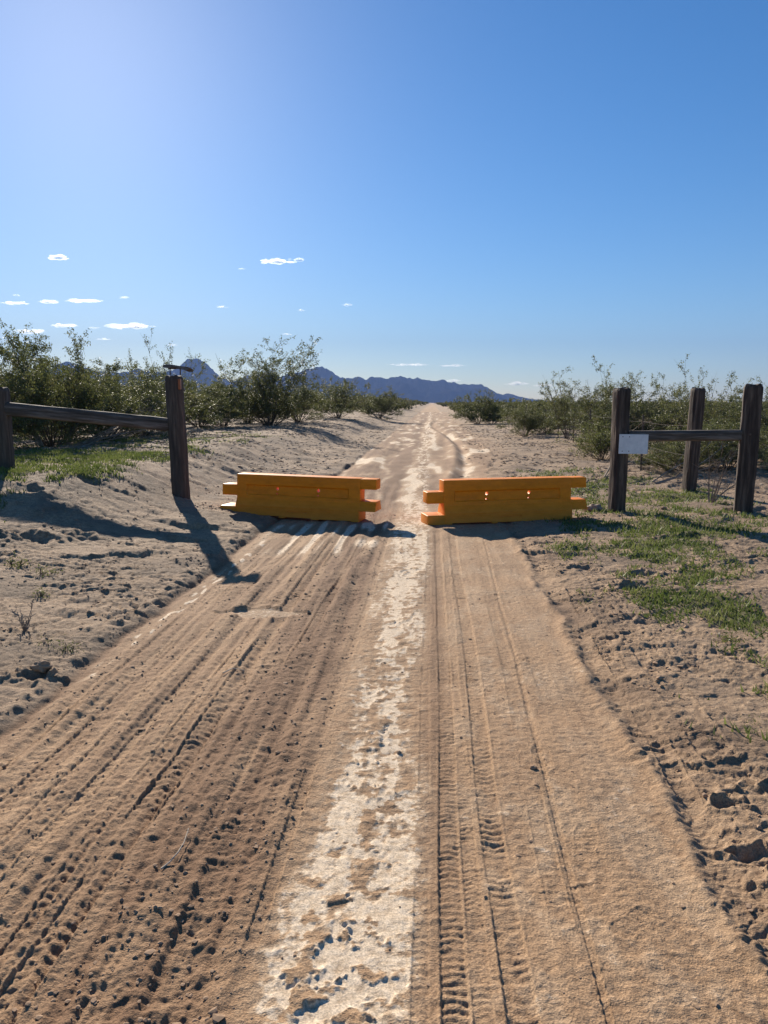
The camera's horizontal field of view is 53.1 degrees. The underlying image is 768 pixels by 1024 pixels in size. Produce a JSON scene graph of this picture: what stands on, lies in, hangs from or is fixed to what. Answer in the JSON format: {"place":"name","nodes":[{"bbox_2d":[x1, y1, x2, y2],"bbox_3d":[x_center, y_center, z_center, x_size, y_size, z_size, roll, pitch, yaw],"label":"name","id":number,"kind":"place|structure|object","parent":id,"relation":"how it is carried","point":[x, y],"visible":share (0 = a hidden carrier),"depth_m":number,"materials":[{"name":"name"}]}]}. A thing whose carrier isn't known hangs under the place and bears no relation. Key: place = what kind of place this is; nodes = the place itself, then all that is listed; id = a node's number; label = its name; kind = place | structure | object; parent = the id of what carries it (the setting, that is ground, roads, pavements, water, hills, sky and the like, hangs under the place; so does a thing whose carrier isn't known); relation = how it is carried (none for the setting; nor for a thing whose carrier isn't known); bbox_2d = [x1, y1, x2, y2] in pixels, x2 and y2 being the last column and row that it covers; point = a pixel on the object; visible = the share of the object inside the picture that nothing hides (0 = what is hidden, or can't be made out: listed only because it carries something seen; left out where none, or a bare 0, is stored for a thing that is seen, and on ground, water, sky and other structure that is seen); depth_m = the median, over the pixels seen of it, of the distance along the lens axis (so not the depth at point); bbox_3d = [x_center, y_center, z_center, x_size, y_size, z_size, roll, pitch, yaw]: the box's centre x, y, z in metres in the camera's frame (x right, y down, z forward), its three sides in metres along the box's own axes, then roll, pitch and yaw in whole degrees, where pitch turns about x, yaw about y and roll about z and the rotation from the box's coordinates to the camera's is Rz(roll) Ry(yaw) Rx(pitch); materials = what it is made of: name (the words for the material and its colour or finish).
{"place":"outdoors","nodes":[
{"label":"outdoors","id":0,"kind":"place"},
{"bbox_2d":[46,358,610,402],"bbox_3d":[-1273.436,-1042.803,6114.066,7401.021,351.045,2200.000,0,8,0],"label":"mountains","id":1,"kind":"structure","parent":0,"point":[422,390],"depth_m":5789.78,"materials":[{"name":"stone"}]},
{"bbox_2d":[0,403,767,1023],"bbox_3d":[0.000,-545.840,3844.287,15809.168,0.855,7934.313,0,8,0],"label":"ground","id":2,"kind":"structure","parent":0,"point":[370,821],"depth_m":3.54,"materials":[{"name":"beige sand"}]},
{"bbox_2d":[0,372,20,402],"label":"creosote bush","id":3,"kind":"object","parent":2,"relation":"on","point":[1,376],"visible":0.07,"depth_m":16.17,"materials":[{"name":"green plant"}]},
{"bbox_2d":[3,552,30,569],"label":"desert weed","id":4,"kind":"object","parent":2,"relation":"on","point":[13,564],"visible":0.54,"depth_m":6.90,"materials":[{"name":"green plant"}]},
{"bbox_2d":[1,345,37,434],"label":"creosote bush","id":5,"kind":"object","parent":2,"relation":"on","point":[16,371],"visible":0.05,"depth_m":23.57,"materials":[{"name":"green plant"}]},
{"bbox_2d":[12,604,34,630],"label":"desert weed","id":6,"kind":"object","parent":2,"relation":"on","point":[24,627],"visible":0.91,"depth_m":5.26,"materials":[{"name":"brown plant"}]},
{"bbox_2d":[18,401,43,446],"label":"dead branch","id":7,"kind":"object","parent":2,"relation":"on","point":[39,441],"visible":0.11,"depth_m":16.15,"materials":[{"name":"brown wood"}]},
{"bbox_2d":[0,336,66,447],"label":"creosote bush","id":8,"kind":"object","parent":2,"relation":"on","point":[22,382],"visible":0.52,"depth_m":15.36,"materials":[{"name":"green plant"}]},
{"bbox_2d":[30,660,52,672],"bbox_3d":[-2.017,0.910,4.533,0.126,0.075,0.100,0,8,0],"label":"stone","id":9,"kind":"object","parent":2,"relation":"on","point":[42,666],"visible":1,"depth_m":4.50,"materials":[{"name":"stone"}]},
{"bbox_2d":[32,584,52,598],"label":"desert weed","id":10,"kind":"object","parent":2,"relation":"on","point":[41,593],"visible":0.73,"depth_m":6.09,"materials":[{"name":"green plant"}]},
{"bbox_2d":[29,563,62,576],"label":"desert weed","id":11,"kind":"object","parent":2,"relation":"on","point":[41,568],"visible":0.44,"depth_m":6.70,"materials":[{"name":"green plant"}]},
{"bbox_2d":[0,318,133,446],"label":"creosote bush","id":12,"kind":"object","parent":2,"relation":"on","point":[68,400],"visible":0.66,"depth_m":16.56,"materials":[{"name":"green plant"}]},
{"bbox_2d":[48,634,85,654],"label":"desert weed","id":13,"kind":"object","parent":2,"relation":"on","point":[65,650],"visible":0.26,"depth_m":4.88,"materials":[{"name":"green plant"}]},
{"bbox_2d":[2,354,148,438],"bbox_3d":[-8.744,-3.221,21.482,4.929,2.500,4.536,6,10,37],"label":"creosote bush","id":14,"kind":"object","parent":2,"relation":"on","point":[113,370],"visible":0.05,"depth_m":21.45,"materials":[{"name":"green plant"}]},
{"bbox_2d":[0,364,192,498],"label":"rail fence","id":15,"kind":"object","parent":2,"relation":"on","point":[173,423],"visible":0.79,"depth_m":10.94,"materials":[{"name":"brown wood"}]},
{"bbox_2d":[32,361,166,441],"bbox_3d":[-7.040,-2.593,18.507,3.830,2.123,3.560,1,8,6],"label":"creosote bush","id":16,"kind":"object","parent":2,"relation":"on","point":[128,402],"visible":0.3,"depth_m":18.67,"materials":[{"name":"green plant"}]},
{"bbox_2d":[83,397,165,444],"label":"bush","id":17,"kind":"object","parent":2,"relation":"on","point":[87,442],"visible":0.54,"depth_m":16.57,"materials":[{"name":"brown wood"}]},
{"bbox_2d":[67,370,204,423],"bbox_3d":[-8.735,-3.877,27.094,4.544,2.211,4.417,-7,11,-41],"label":"creosote bush","id":18,"kind":"object","parent":2,"relation":"on","point":[193,396],"visible":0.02,"depth_m":27.16,"materials":[{"name":"green plant"}]},
{"bbox_2d":[52,366,240,436],"bbox_3d":[-7.325,-3.334,23.396,4.733,2.211,4.601,2,8,14],"label":"creosote bush","id":19,"kind":"object","parent":2,"relation":"on","point":[151,401],"visible":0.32,"depth_m":23.21,"materials":[{"name":"green plant"}]},
{"bbox_2d":[107,328,208,411],"bbox_3d":[-7.627,-4.504,26.400,3.345,3.730,2.940,1,8,4],"label":"creosote bush","id":20,"kind":"object","parent":2,"relation":"on","point":[154,372],"visible":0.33,"depth_m":26.63,"materials":[{"name":"green plant"}]},
{"bbox_2d":[161,828,188,869],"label":"twig","id":21,"kind":"object","parent":2,"relation":"on","point":[166,864],"visible":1,"depth_m":2.71,"materials":[{"name":"wood"}]},
{"bbox_2d":[182,376,213,396],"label":"creosote bush","id":22,"kind":"object","parent":2,"relation":"on","point":[195,388],"visible":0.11,"depth_m":57.78,"materials":[{"name":"green plant"}]},
{"bbox_2d":[184,373,251,428],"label":"creosote bush","id":23,"kind":"object","parent":2,"relation":"on","point":[200,399],"visible":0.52,"depth_m":30.54,"materials":[{"name":"green plant"}]},
{"bbox_2d":[187,374,266,425],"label":"creosote bush","id":24,"kind":"object","parent":2,"relation":"on","point":[234,406],"visible":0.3,"depth_m":33.10,"materials":[{"name":"green plant"}]},
{"bbox_2d":[191,334,321,424],"bbox_3d":[-5.215,-5.981,35.119,5.891,4.247,4.494,3,8,17],"label":"creosote bush","id":25,"kind":"object","parent":2,"relation":"on","point":[281,361],"visible":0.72,"depth_m":34.57,"materials":[{"name":"green plant"}]},
{"bbox_2d":[232,383,291,423],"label":"creosote bush","id":26,"kind":"object","parent":2,"relation":"on","point":[247,421],"visible":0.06,"depth_m":38.51,"materials":[{"name":"green plant"}]},
{"bbox_2d":[209,359,330,425],"bbox_3d":[-4.784,-5.379,34.878,5.207,3.102,4.787,0,8,3],"label":"creosote bush","id":27,"kind":"object","parent":2,"relation":"on","point":[298,405],"visible":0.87,"depth_m":34.17,"materials":[{"name":"green plant"}]},
{"bbox_2d":[220,472,380,521],"bbox_3d":[-1.171,-0.217,10.697,2.262,0.585,0.350,3,9,14],"label":"traffic barrier","id":28,"kind":"object","parent":2,"relation":"on","point":[339,498],"visible":0.97,"depth_m":10.55,"materials":[{"name":"orange plastic"}]},
{"bbox_2d":[268,378,353,421],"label":"creosote bush","id":29,"kind":"object","parent":2,"relation":"on","point":[318,416],"visible":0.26,"depth_m":41.59,"materials":[{"name":"green plant"}]},
{"bbox_2d":[303,376,374,417],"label":"creosote bush","id":30,"kind":"object","parent":2,"relation":"on","point":[336,391],"visible":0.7,"depth_m":49.13,"materials":[{"name":"green plant"}]},
{"bbox_2d":[350,393,380,413],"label":"creosote bush","id":31,"kind":"object","parent":2,"relation":"on","point":[358,403],"visible":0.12,"depth_m":69.60,"materials":[{"name":"green plant"}]},
{"bbox_2d":[351,385,408,420],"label":"creosote bush","id":32,"kind":"object","parent":2,"relation":"on","point":[384,407],"visible":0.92,"depth_m":61.15,"materials":[{"name":"green plant"}]},
{"bbox_2d":[0,432,767,742],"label":"grass","id":33,"kind":"structure","parent":2,"relation":"on","point":[108,456],"depth_m":9.24,"materials":[{"name":"green plant"}]},
{"bbox_2d":[0,460,767,1023],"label":"soil clods","id":34,"kind":"object","parent":2,"relation":"on","point":[214,1014],"visible":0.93,"depth_m":3.59,"materials":[{"name":"brown soil"}]},
{"bbox_2d":[13,416,767,497],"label":"dry litter","id":35,"kind":"object","parent":2,"relation":"on","point":[301,436],"visible":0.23,"depth_m":20.90,"materials":[{"name":"brown plant"}]},
{"bbox_2d":[392,398,402,412],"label":"creosote bush","id":36,"kind":"object","parent":2,"relation":"on","point":[399,406],"visible":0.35,"depth_m":89.55,"materials":[{"name":"green plant"}]},
{"bbox_2d":[445,389,504,423],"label":"creosote bush","id":37,"kind":"object","parent":2,"relation":"on","point":[470,414],"visible":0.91,"depth_m":57.06,"materials":[{"name":"green plant"}]},
{"bbox_2d":[477,403,507,423],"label":"creosote bush","id":38,"kind":"object","parent":2,"relation":"on","point":[498,417],"visible":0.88,"depth_m":56.24,"materials":[{"name":"green plant"}]},
{"bbox_2d":[484,403,517,419],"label":"creosote bush","id":39,"kind":"object","parent":2,"relation":"on","point":[505,407],"visible":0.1,"depth_m":63.19,"materials":[{"name":"green plant"}]},
{"bbox_2d":[421,476,587,524],"bbox_3d":[1.638,-0.166,10.409,2.262,0.585,0.350,-2,8,-12],"label":"traffic barrier","id":40,"kind":"object","parent":2,"relation":"on","point":[503,499],"visible":0.99,"depth_m":10.28,"materials":[{"name":"orange plastic"}]},
{"bbox_2d":[496,398,523,418],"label":"creosote bush","id":41,"kind":"object","parent":2,"relation":"on","point":[508,405],"visible":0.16,"depth_m":67.94,"materials":[{"name":"green plant"}]},
{"bbox_2d":[494,397,553,436],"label":"creosote bush","id":42,"kind":"object","parent":2,"relation":"on","point":[532,421],"visible":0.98,"depth_m":34.13,"materials":[{"name":"green plant"}]},
{"bbox_2d":[511,397,536,412],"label":"creosote bush","id":43,"kind":"object","parent":2,"relation":"on","point":[522,404],"visible":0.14,"depth_m":75.48,"materials":[{"name":"green plant"}]},
{"bbox_2d":[289,395,767,410],"bbox_3d":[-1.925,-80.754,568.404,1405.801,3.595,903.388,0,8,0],"label":"distant scrub","id":44,"kind":"object","parent":2,"relation":"on","point":[411,403],"visible":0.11,"depth_m":137.81,"materials":[{"name":"green plant"}]},
{"bbox_2d":[494,398,572,432],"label":"creosote bush","id":45,"kind":"object","parent":2,"relation":"on","point":[544,409],"visible":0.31,"depth_m":36.69,"materials":[{"name":"green plant"}]},
{"bbox_2d":[530,765,536,769],"bbox_3d":[0.655,1.121,3.372,0.033,0.021,0.029,0,8,0],"label":"stone","id":46,"kind":"object","parent":2,"relation":"on","point":[533,767],"visible":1,"depth_m":3.36,"materials":[{"name":"stone"}]},
{"bbox_2d":[527,398,575,425],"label":"creosote bush","id":47,"kind":"object","parent":2,"relation":"on","point":[543,404],"visible":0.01,"depth_m":48.51,"materials":[{"name":"green plant"}]},
{"bbox_2d":[546,390,591,429],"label":"creosote bush","id":48,"kind":"object","parent":2,"relation":"on","point":[569,410],"visible":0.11,"depth_m":40.96,"materials":[{"name":"green plant"}]},
{"bbox_2d":[544,396,594,424],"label":"creosote bush","id":49,"kind":"object","parent":2,"relation":"on","point":[561,405],"visible":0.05,"depth_m":49.73,"materials":[{"name":"green plant"}]},
{"bbox_2d":[538,367,604,438],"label":"creosote bush","id":50,"kind":"object","parent":2,"relation":"on","point":[560,413],"visible":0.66,"depth_m":30.68,"materials":[{"name":"green plant"}]},
{"bbox_2d":[583,504,603,511],"bbox_3d":[3.017,-0.037,11.052,0.290,0.159,0.212,-3,9,-21],"label":"stone","id":51,"kind":"object","parent":2,"relation":"on","point":[590,507],"visible":0.65,"depth_m":10.99,"materials":[{"name":"grey stone"}]},
{"bbox_2d":[537,399,660,441],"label":"creosote bush","id":52,"kind":"object","parent":2,"relation":"on","point":[596,418],"visible":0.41,"depth_m":27.46,"materials":[{"name":"green plant"}]},
{"bbox_2d":[494,387,705,491],"bbox_3d":[7.827,-5.309,42.763,0.708,2.068,60.230,1,8,4],"label":"wire fence","id":53,"kind":"object","parent":2,"relation":"on","point":[695,422],"visible":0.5,"depth_m":13.10,"materials":[{"name":"wood"}]},
{"bbox_2d":[552,420,648,459],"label":"creosote bush","id":54,"kind":"object","parent":2,"relation":"on","point":[599,439],"visible":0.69,"depth_m":21.20,"materials":[{"name":"green plant"}]},
{"bbox_2d":[564,356,643,423],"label":"creosote bush","id":55,"kind":"object","parent":2,"relation":"on","point":[595,391],"visible":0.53,"depth_m":28.95,"materials":[{"name":"green plant"}]},
{"bbox_2d":[576,387,633,424],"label":"creosote bush","id":56,"kind":"object","parent":2,"relation":"on","point":[598,408],"visible":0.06,"depth_m":35.36,"materials":[{"name":"green plant"}]},
{"bbox_2d":[603,421,652,477],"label":"dead branch","id":57,"kind":"object","parent":2,"relation":"on","point":[606,474],"visible":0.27,"depth_m":15.88,"materials":[{"name":"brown wood"}]},
{"bbox_2d":[631,398,646,418],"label":"creosote bush","id":58,"kind":"object","parent":2,"relation":"on","point":[640,407],"visible":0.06,"depth_m":56.74,"materials":[{"name":"green plant"}]},
{"bbox_2d":[602,398,688,447],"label":"creosote bush","id":59,"kind":"object","parent":2,"relation":"on","point":[637,423],"visible":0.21,"depth_m":26.07,"materials":[{"name":"green plant"}]},
{"bbox_2d":[602,370,689,430],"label":"creosote bush","id":60,"kind":"object","parent":2,"relation":"on","point":[637,405],"visible":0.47,"depth_m":26.78,"materials":[{"name":"green plant"}]},
{"bbox_2d":[637,401,676,422],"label":"creosote bush","id":61,"kind":"object","parent":2,"relation":"on","point":[655,410],"visible":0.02,"depth_m":50.10,"materials":[{"name":"green plant"}]},
{"bbox_2d":[629,426,734,465],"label":"creosote bush","id":62,"kind":"object","parent":2,"relation":"on","point":[683,444],"visible":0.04,"depth_m":18.98,"materials":[{"name":"green plant"}]},
{"bbox_2d":[629,424,737,470],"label":"creosote bush","id":63,"kind":"object","parent":2,"relation":"on","point":[675,445],"visible":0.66,"depth_m":17.47,"materials":[{"name":"green plant"}]},
{"bbox_2d":[608,383,763,512],"bbox_3d":[4.197,-0.752,10.763,2.020,2.061,0.295,1,8,7],"label":"timber brace","id":64,"kind":"object","parent":2,"relation":"on","point":[747,435],"visible":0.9,"depth_m":10.62,"materials":[{"name":"brown wood"}]},
{"bbox_2d":[618,434,648,453],"bbox_3d":[3.460,-0.942,10.661,0.400,0.270,0.012,1,8,2],"label":"sign","id":65,"kind":"object","parent":64,"relation":"attached to","point":[633,443],"visible":1,"depth_m":10.66,"materials":[{"name":"white metal"}]},
{"bbox_2d":[653,429,732,483],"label":"dead branch","id":66,"kind":"object","parent":2,"relation":"on","point":[671,478],"visible":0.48,"depth_m":14.82,"materials":[{"name":"brown wood"}]},
{"bbox_2d":[649,354,762,429],"bbox_3d":[9.621,-3.223,23.050,3.159,3.121,2.777,2,8,16],"label":"creosote bush","id":67,"kind":"object","parent":2,"relation":"on","point":[685,404],"visible":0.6,"depth_m":23.15,"materials":[{"name":"green plant"}]},
{"bbox_2d":[650,403,767,434],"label":"creosote bush","id":68,"kind":"object","parent":2,"relation":"on","point":[662,420],"visible":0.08,"depth_m":24.63,"materials":[{"name":"green plant"}]},
{"bbox_2d":[682,398,740,424],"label":"creosote bush","id":69,"kind":"object","parent":2,"relation":"on","point":[711,406],"visible":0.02,"depth_m":44.13,"materials":[{"name":"green plant"}]},
{"bbox_2d":[660,420,767,469],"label":"creosote bush","id":70,"kind":"object","parent":2,"relation":"on","point":[761,447],"visible":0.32,"depth_m":18.17,"materials":[{"name":"green plant"}]},
{"bbox_2d":[704,627,747,646],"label":"desert weed","id":71,"kind":"object","parent":2,"relation":"on","point":[727,638],"visible":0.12,"depth_m":5.12,"materials":[{"name":"green plant"}]},
{"bbox_2d":[692,427,763,502],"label":"dead branch","id":72,"kind":"object","parent":2,"relation":"on","point":[713,500],"visible":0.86,"depth_m":11.62,"materials":[{"name":"brown wood"}]},
{"bbox_2d":[703,398,767,458],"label":"creosote bush","id":73,"kind":"object","parent":2,"relation":"on","point":[738,415],"visible":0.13,"depth_m":20.52,"materials":[{"name":"green plant"}]},
{"bbox_2d":[704,371,767,430],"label":"creosote bush","id":74,"kind":"object","parent":2,"relation":"on","point":[734,401],"visible":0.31,"depth_m":23.15,"materials":[{"name":"green plant"}]},
{"bbox_2d":[711,395,767,420],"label":"creosote bush","id":75,"kind":"object","parent":2,"relation":"on","point":[732,403],"visible":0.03,"depth_m":28.96,"materials":[{"name":"green plant"}]},
{"bbox_2d":[0,0,767,401],"label":"sky","id":76,"kind":"structure","parent":0,"point":[502,196],"materials":[{"name":"blue"}]}
]}

